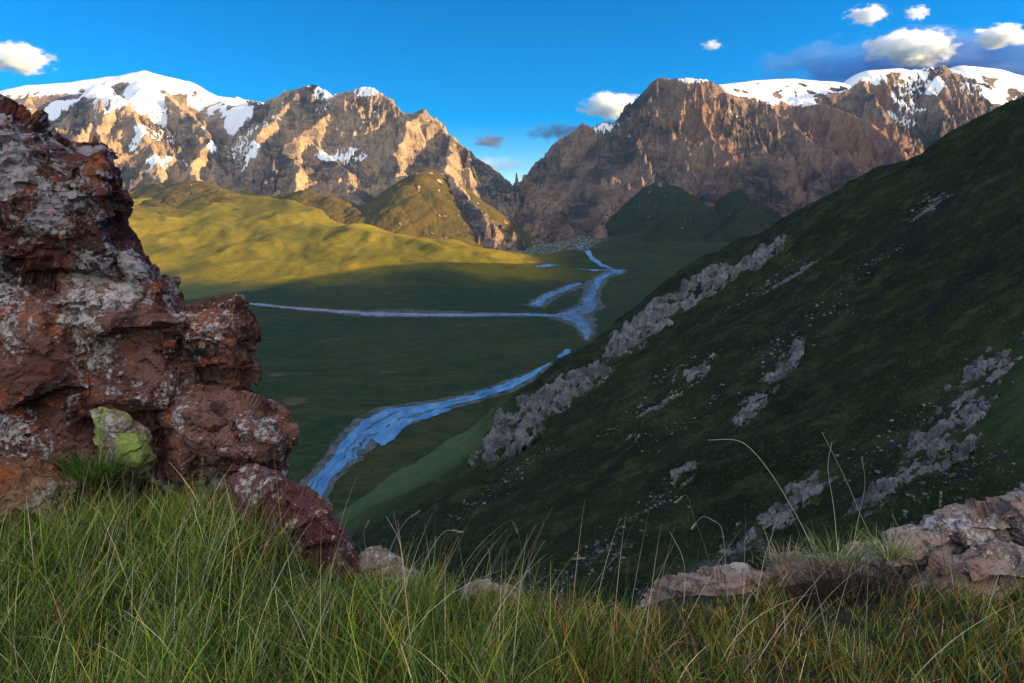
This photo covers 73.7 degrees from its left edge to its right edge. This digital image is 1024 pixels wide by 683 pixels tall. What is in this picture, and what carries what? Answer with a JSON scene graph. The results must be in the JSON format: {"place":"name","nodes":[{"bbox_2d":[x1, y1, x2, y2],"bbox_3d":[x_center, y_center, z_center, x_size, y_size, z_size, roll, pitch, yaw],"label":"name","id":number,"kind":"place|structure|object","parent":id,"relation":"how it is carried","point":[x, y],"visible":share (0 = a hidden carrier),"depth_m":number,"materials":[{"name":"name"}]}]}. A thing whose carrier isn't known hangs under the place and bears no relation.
{"place":"outdoors","nodes":[
{"label":"outdoors","id":0,"kind":"place"},
{"bbox_2d":[0,71,535,250],"bbox_3d":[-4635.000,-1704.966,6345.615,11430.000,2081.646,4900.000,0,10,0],"label":"mountain","id":1,"kind":"structure","parent":0,"point":[371,156],"depth_m":5831.12,"materials":[{"name":"brown stone"}]},
{"bbox_2d":[128,190,729,514],"bbox_3d":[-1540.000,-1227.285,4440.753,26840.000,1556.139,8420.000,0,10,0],"label":"valley","id":2,"kind":"structure","parent":0,"point":[326,379],"depth_m":2827.30,"materials":[{"name":"green plant"}]},
{"bbox_2d":[249,269,626,507],"bbox_3d":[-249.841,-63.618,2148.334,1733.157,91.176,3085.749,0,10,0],"label":"riverbed","id":3,"kind":"structure","parent":2,"relation":"in","point":[331,452],"depth_m":1574.35,"materials":[{"name":"grey gravel"}]},
{"bbox_2d":[250,246,622,496],"bbox_3d":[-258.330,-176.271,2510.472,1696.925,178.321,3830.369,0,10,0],"label":"river","id":4,"kind":"structure","parent":0,"point":[392,431],"depth_m":1271.54,"materials":[{"name":"liquid"}]},
{"bbox_2d":[0,464,1023,682],"bbox_3d":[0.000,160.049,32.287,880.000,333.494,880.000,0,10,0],"label":"ground","id":5,"kind":"structure","parent":0,"point":[840,618],"depth_m":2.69,"materials":[{"name":"green plant"}]},
{"bbox_2d":[0,456,97,540],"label":"boulder","id":6,"kind":"object","parent":5,"relation":"on","point":[12,468],"visible":0.5,"depth_m":3.59,"materials":[{"name":"brown stone"}]},
{"bbox_2d":[18,439,162,487],"bbox_3d":[-2.097,0.615,3.480,0.610,0.260,0.655,10,14,43],"label":"grass tuft","id":7,"kind":"object","parent":5,"relation":"on","point":[81,471],"visible":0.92,"depth_m":3.48,"materials":[{"name":"green plant"}]},
{"bbox_2d":[0,272,205,499],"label":"boulder","id":8,"kind":"object","parent":5,"relation":"on","point":[75,347],"visible":0.52,"depth_m":3.83,"materials":[{"name":"brown stone"}]},
{"bbox_2d":[0,94,147,290],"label":"boulder","id":9,"kind":"object","parent":8,"relation":"on","point":[66,204],"visible":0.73,"depth_m":3.83,"materials":[{"name":"stone"}]},
{"bbox_2d":[116,247,186,313],"bbox_3d":[-2.208,-0.293,4.249,0.422,0.628,0.989,-4,11,-23],"label":"boulder","id":10,"kind":"object","parent":8,"relation":"on","point":[137,272],"visible":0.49,"depth_m":3.90,"materials":[{"name":"stone"}]},
{"bbox_2d":[144,383,299,508],"bbox_3d":[-1.801,0.667,4.196,0.943,0.931,1.428,-4,11,-19],"label":"boulder","id":11,"kind":"object","parent":5,"relation":"on","point":[234,429],"visible":0.77,"depth_m":3.75,"materials":[{"name":"brown stone"}]},
{"bbox_2d":[89,407,157,477],"bbox_3d":[-2.147,0.546,3.794,0.300,0.462,0.665,-6,12,-28],"label":"boulder","id":12,"kind":"object","parent":11,"relation":"on","point":[121,430],"visible":0.87,"depth_m":3.56,"materials":[{"name":"green stone"}]},
{"bbox_2d":[177,293,261,390],"bbox_3d":[-1.902,0.025,4.266,0.585,0.689,1.312,-6,12,-31],"label":"boulder","id":13,"kind":"object","parent":11,"relation":"on","point":[221,336],"visible":0.76,"depth_m":3.86,"materials":[{"name":"brown stone"}]},
{"bbox_2d":[227,463,358,586],"bbox_3d":[-1.183,1.112,3.733,0.778,1.071,0.789,0,10,0],"label":"boulder","id":14,"kind":"object","parent":5,"relation":"on","point":[317,518],"visible":0.57,"depth_m":3.37,"materials":[{"name":"brown stone"}]},
{"bbox_2d":[301,485,341,523],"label":"boulder","id":15,"kind":"object","parent":5,"relation":"on","point":[311,493],"visible":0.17,"depth_m":3.96,"materials":[{"name":"brown stone"}]},
{"bbox_2d":[364,521,370,575],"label":"grass stalk","id":16,"kind":"object","parent":5,"relation":"on","point":[365,545],"depth_m":3.42,"materials":[{"name":"plant"}]},
{"bbox_2d":[356,546,420,593],"bbox_3d":[-0.690,1.304,3.745,0.414,0.466,0.491,0,10,0],"label":"boulder","id":17,"kind":"object","parent":5,"relation":"on","point":[375,552],"visible":0.29,"depth_m":3.56,"materials":[{"name":"grey stone"}]},
{"bbox_2d":[386,516,403,595],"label":"grass stalk","id":18,"kind":"object","parent":5,"relation":"on","point":[400,548],"depth_m":3.20,"materials":[{"name":"green plant"}]},
{"bbox_2d":[383,510,419,568],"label":"grass stalk","id":19,"kind":"object","parent":5,"relation":"on","point":[400,528],"depth_m":3.30,"materials":[{"name":"plant"}]},
{"bbox_2d":[421,530,463,582],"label":"grass stalk","id":20,"kind":"object","parent":5,"relation":"on","point":[457,531],"depth_m":3.25,"materials":[{"name":"plant"}]},
{"bbox_2d":[458,579,531,610],"bbox_3d":[-0.083,1.407,3.644,0.389,0.442,0.497,0,10,0],"label":"boulder","id":21,"kind":"object","parent":5,"relation":"on","point":[490,587],"visible":0.18,"depth_m":3.44,"materials":[{"name":"grey stone"}]},
{"bbox_2d":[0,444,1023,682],"bbox_3d":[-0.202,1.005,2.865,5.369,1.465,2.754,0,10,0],"label":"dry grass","id":22,"kind":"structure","parent":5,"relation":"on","point":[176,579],"depth_m":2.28,"materials":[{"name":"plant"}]},
{"bbox_2d":[512,522,520,591],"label":"grass stalk","id":23,"kind":"object","parent":5,"relation":"on","point":[520,544],"depth_m":3.20,"materials":[{"name":"plant"}]},
{"bbox_2d":[537,594,598,614],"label":"boulder","id":24,"kind":"object","parent":5,"relation":"on","point":[561,597],"visible":0.2,"depth_m":3.60,"materials":[{"name":"stone"}]},
{"bbox_2d":[562,557,584,577],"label":"grass stalk","id":25,"kind":"object","parent":5,"relation":"on","point":[576,558],"depth_m":3.22,"materials":[{"name":"beige plant"}]},
{"bbox_2d":[672,536,684,604],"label":"grass stalk","id":26,"kind":"object","parent":5,"relation":"on","point":[684,570],"depth_m":3.27,"materials":[{"name":"plant"}]},
{"bbox_2d":[674,495,715,590],"bbox_3d":[0.884,0.969,3.282,0.222,0.511,0.056,0,11,-2],"label":"grass stalk","id":27,"kind":"object","parent":5,"relation":"on","point":[677,500],"depth_m":3.27,"materials":[{"name":"plant"}]},
{"bbox_2d":[690,516,727,601],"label":"grass stalk","id":28,"kind":"object","parent":5,"relation":"on","point":[691,528],"depth_m":3.29,"materials":[{"name":"plant"}]},
{"bbox_2d":[634,551,852,609],"bbox_3d":[1.377,1.604,4.093,1.443,0.970,1.048,0,10,0],"label":"boulder","id":29,"kind":"object","parent":5,"relation":"on","point":[671,586],"visible":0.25,"depth_m":3.71,"materials":[{"name":"grey stone"}]},
{"bbox_2d":[746,532,824,578],"bbox_3d":[1.500,1.160,3.722,0.531,0.203,0.446,0,10,0],"label":"grass tussock","id":30,"kind":"object","parent":29,"relation":"on","point":[786,555],"depth_m":3.74,"materials":[{"name":"green plant"}]},
{"bbox_2d":[717,439,817,559],"bbox_3d":[1.298,0.821,3.509,0.603,0.654,0.061,0,10,0],"label":"grass stalk","id":31,"kind":"object","parent":5,"relation":"on","point":[780,488],"depth_m":3.50,"materials":[{"name":"plant"}]},
{"bbox_2d":[756,513,778,595],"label":"grass stalk","id":32,"kind":"object","parent":5,"relation":"on","point":[764,558],"depth_m":3.28,"materials":[{"name":"green plant"}]},
{"bbox_2d":[784,521,909,579],"bbox_3d":[1.719,1.079,3.552,0.694,0.237,0.548,0,10,0],"label":"grass tussock","id":33,"kind":"object","parent":5,"relation":"on","point":[839,553],"depth_m":3.56,"materials":[{"name":"green plant"}]},
{"bbox_2d":[828,444,837,553],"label":"grass stalk","id":34,"kind":"object","parent":33,"relation":"on","point":[833,505],"depth_m":3.44,"materials":[{"name":"beige plant"}]},
{"bbox_2d":[853,457,864,544],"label":"grass stalk","id":35,"kind":"object","parent":33,"relation":"on","point":[862,498],"depth_m":3.53,"materials":[{"name":"plant"}]},
{"bbox_2d":[720,537,994,618],"bbox_3d":[1.617,1.184,3.157,1.287,0.390,0.863,0,10,0],"label":"sedge clump","id":36,"kind":"object","parent":5,"relation":"on","point":[836,591],"visible":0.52,"depth_m":3.23,"materials":[{"name":"green plant"}]},
{"bbox_2d":[827,442,897,574],"bbox_3d":[1.759,0.823,3.464,0.472,0.781,0.042,-1,11,-3],"label":"grass stalk","id":37,"kind":"object","parent":5,"relation":"on","point":[859,511],"depth_m":3.49,"materials":[{"name":"plant"}]},
{"bbox_2d":[851,521,940,563],"bbox_3d":[2.062,1.089,3.707,0.460,0.240,0.422,0,10,0],"label":"grass tussock","id":38,"kind":"object","parent":5,"relation":"on","point":[894,550],"depth_m":3.71,"materials":[{"name":"green plant"}]},
{"bbox_2d":[892,515,928,606],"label":"grass stalk","id":39,"kind":"object","parent":5,"relation":"on","point":[913,558],"depth_m":2.96,"materials":[{"name":"plant"}]},
{"bbox_2d":[841,481,1023,582],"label":"boulder","id":40,"kind":"object","parent":5,"relation":"on","point":[973,522],"visible":0.33,"depth_m":3.89,"materials":[{"name":"grey stone"}]},
{"bbox_2d":[939,492,950,599],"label":"grass stalk","id":41,"kind":"object","parent":5,"relation":"on","point":[940,501],"depth_m":3.14,"materials":[{"name":"plant"}]},
{"bbox_2d":[907,540,1023,599],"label":"boulder","id":42,"kind":"object","parent":5,"relation":"on","point":[972,559],"visible":0.34,"depth_m":3.57,"materials":[{"name":"grey stone"}]},
{"bbox_2d":[0,0,1023,184],"label":"sky","id":43,"kind":"structure","parent":0,"point":[509,80],"materials":[{"name":"blue"}]},
{"bbox_2d":[335,97,1023,612],"bbox_3d":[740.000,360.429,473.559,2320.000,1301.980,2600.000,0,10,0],"label":"hillside","id":44,"kind":"structure","parent":0,"point":[935,301],"depth_m":530.43,"materials":[{"name":"green plant"}]},
{"bbox_2d":[461,361,615,470],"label":"rock outcrop","id":45,"kind":"object","parent":44,"relation":"on","point":[562,391],"visible":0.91,"depth_m":726.71,"materials":[{"name":"grey stone"}]},
{"bbox_2d":[613,348,723,453],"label":"rock outcrop","id":46,"kind":"object","parent":44,"relation":"on","point":[689,374],"visible":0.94,"depth_m":609.51,"materials":[{"name":"grey stone"}]},
{"bbox_2d":[670,460,706,490],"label":"rock outcrop","id":47,"kind":"object","parent":44,"relation":"on","point":[675,473],"visible":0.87,"depth_m":466.13,"materials":[{"name":"grey stone"}]},
{"bbox_2d":[594,234,794,364],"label":"rock outcrop","id":48,"kind":"object","parent":44,"relation":"on","point":[655,315],"visible":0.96,"depth_m":803.51,"materials":[{"name":"grey stone"}]},
{"bbox_2d":[446,193,1019,599],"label":"scree","id":49,"kind":"structure","parent":44,"relation":"on","point":[953,474],"depth_m":447.89,"materials":[{"name":"grey stone"}]},
{"bbox_2d":[729,336,806,427],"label":"rock outcrop","id":50,"kind":"object","parent":44,"relation":"on","point":[784,366],"visible":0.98,"depth_m":531.74,"materials":[{"name":"grey stone"}]},
{"bbox_2d":[713,470,846,560],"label":"rock outcrop","id":51,"kind":"object","parent":44,"relation":"on","point":[810,488],"visible":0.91,"depth_m":387.28,"materials":[{"name":"grey stone"}]},
{"bbox_2d":[762,259,819,294],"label":"rock outcrop","id":52,"kind":"object","parent":44,"relation":"on","point":[791,277],"visible":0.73,"depth_m":694.56,"materials":[{"name":"grey stone"}]},
{"bbox_2d":[838,422,990,521],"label":"rock outcrop","id":53,"kind":"object","parent":44,"relation":"on","point":[873,496],"visible":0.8,"depth_m":349.08,"materials":[{"name":"grey stone"}]},
{"bbox_2d":[910,195,945,220],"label":"rock outcrop","id":54,"kind":"object","parent":44,"relation":"on","point":[931,206],"visible":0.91,"depth_m":629.77,"materials":[{"name":"grey stone"}]},
{"bbox_2d":[898,329,1023,461],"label":"rock outcrop","id":55,"kind":"object","parent":44,"relation":"on","point":[932,445],"visible":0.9,"depth_m":382.78,"materials":[{"name":"grey stone"}]},
{"bbox_2d":[511,66,1023,243],"bbox_3d":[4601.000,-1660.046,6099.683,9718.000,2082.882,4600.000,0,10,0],"label":"mountain","id":56,"kind":"structure","parent":0,"point":[659,159],"depth_m":5576.64,"materials":[{"name":"brown stone"}]}
]}

